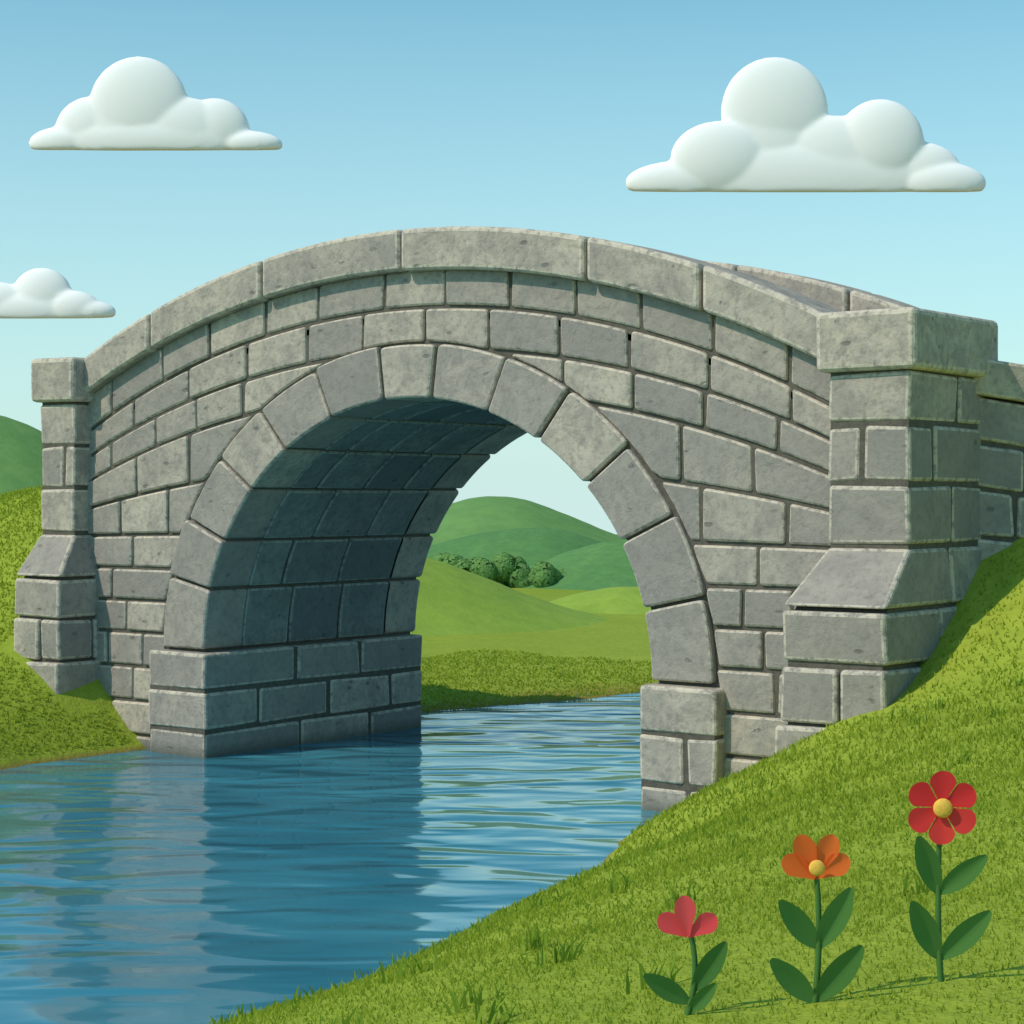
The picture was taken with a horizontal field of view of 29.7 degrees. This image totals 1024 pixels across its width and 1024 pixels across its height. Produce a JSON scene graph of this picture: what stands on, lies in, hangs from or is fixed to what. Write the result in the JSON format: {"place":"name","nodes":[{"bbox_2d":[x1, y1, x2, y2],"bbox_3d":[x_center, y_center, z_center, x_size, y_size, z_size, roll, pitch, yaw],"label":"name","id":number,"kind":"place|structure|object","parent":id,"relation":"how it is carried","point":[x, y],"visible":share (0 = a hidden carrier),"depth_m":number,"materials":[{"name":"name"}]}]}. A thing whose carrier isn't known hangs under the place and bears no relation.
{"place":"outdoors","nodes":[
{"label":"outdoors","id":0,"kind":"place"},
{"bbox_2d":[0,415,41,493],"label":"hill","id":1,"kind":"structure","parent":0,"point":[20,455],"depth_m":58.90,"materials":[{"name":"green plant"}]},
{"bbox_2d":[0,268,115,318],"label":"cloud","id":2,"kind":"structure","parent":0,"point":[37,293],"depth_m":198.71,"materials":[{"name":"white"}]},
{"bbox_2d":[29,56,281,150],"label":"cloud","id":3,"kind":"structure","parent":0,"point":[137,103],"depth_m":198.51,"materials":[{"name":"white"}]},
{"bbox_2d":[0,692,662,1023],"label":"river water","id":4,"kind":"structure","parent":0,"point":[145,886],"depth_m":12.73,"materials":[{"name":"blue liquid"}]},
{"bbox_2d":[410,557,607,635],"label":"hill","id":5,"kind":"structure","parent":0,"point":[453,600],"depth_m":33.03,"materials":[{"name":"green plant"}]},
{"bbox_2d":[0,490,1023,1023],"bbox_3d":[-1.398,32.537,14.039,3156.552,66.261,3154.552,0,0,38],"label":"ground","id":6,"kind":"structure","parent":0,"point":[618,636],"depth_m":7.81,"materials":[{"name":"green plant"}]},
{"bbox_2d":[0,485,129,756],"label":"grass","id":7,"kind":"structure","parent":6,"relation":"on","point":[17,492],"depth_m":18.13,"materials":[{"name":"green plant"}]},
{"bbox_2d":[14,226,1023,811],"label":"stone arch bridge","id":8,"kind":"structure","parent":6,"relation":"on","point":[806,492],"depth_m":15.49,"materials":[{"name":"grey stone"}]},
{"bbox_2d":[421,648,658,711],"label":"grass","id":9,"kind":"structure","parent":6,"relation":"on","point":[513,675],"depth_m":24.46,"materials":[{"name":"green plant"}]},
{"bbox_2d":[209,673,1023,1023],"bbox_3d":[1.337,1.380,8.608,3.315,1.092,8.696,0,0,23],"label":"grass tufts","id":10,"kind":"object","parent":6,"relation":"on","point":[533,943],"visible":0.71,"depth_m":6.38,"materials":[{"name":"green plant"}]},
{"bbox_2d":[643,896,727,1015],"bbox_3d":[0.383,0.986,4.291,0.187,0.272,0.047,0,0,0],"label":"pink flower","id":11,"kind":"object","parent":6,"relation":"on","point":[706,970],"visible":1,"depth_m":4.29,"materials":[{"name":"green plant"}]},
{"bbox_2d":[770,834,864,1002],"bbox_3d":[0.673,0.905,4.287,0.209,0.380,0.055,0,0,0],"label":"orange flower","id":12,"kind":"object","parent":6,"relation":"on","point":[807,858],"visible":1,"depth_m":4.29,"materials":[{"name":"green plant"}]},
{"bbox_2d":[908,771,991,981],"bbox_3d":[0.985,0.824,4.363,0.186,0.480,0.052,0,0,0],"label":"red flower","id":13,"kind":"object","parent":6,"relation":"on","point":[963,936],"visible":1,"depth_m":4.37,"materials":[{"name":"green plant"}]},
{"bbox_2d":[0,0,1023,533],"label":"sky","id":14,"kind":"structure","parent":0,"point":[386,115],"materials":[{"name":"blue"}]},
{"bbox_2d":[427,527,601,565],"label":"hill","id":15,"kind":"structure","parent":0,"point":[531,546],"depth_m":55.07,"materials":[{"name":"green plant"}]},
{"bbox_2d":[430,496,625,544],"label":"hill","id":16,"kind":"structure","parent":0,"point":[468,517],"depth_m":80.61,"materials":[{"name":"green plant"}]},
{"bbox_2d":[506,539,637,590],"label":"hill","id":17,"kind":"structure","parent":0,"point":[602,565],"depth_m":47.87,"materials":[{"name":"green plant"}]},
{"bbox_2d":[433,552,564,587],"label":"shrubs","id":18,"kind":"object","parent":17,"relation":"on","point":[504,568],"visible":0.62,"depth_m":47.63,"materials":[{"name":"green plant"}]},
{"bbox_2d":[550,587,650,613],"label":"hill","id":19,"kind":"structure","parent":0,"point":[619,600],"depth_m":37.92,"materials":[{"name":"green plant"}]},
{"bbox_2d":[626,57,985,191],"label":"cloud","id":20,"kind":"structure","parent":0,"point":[777,128],"depth_m":198.58,"materials":[{"name":"white"}]}
]}

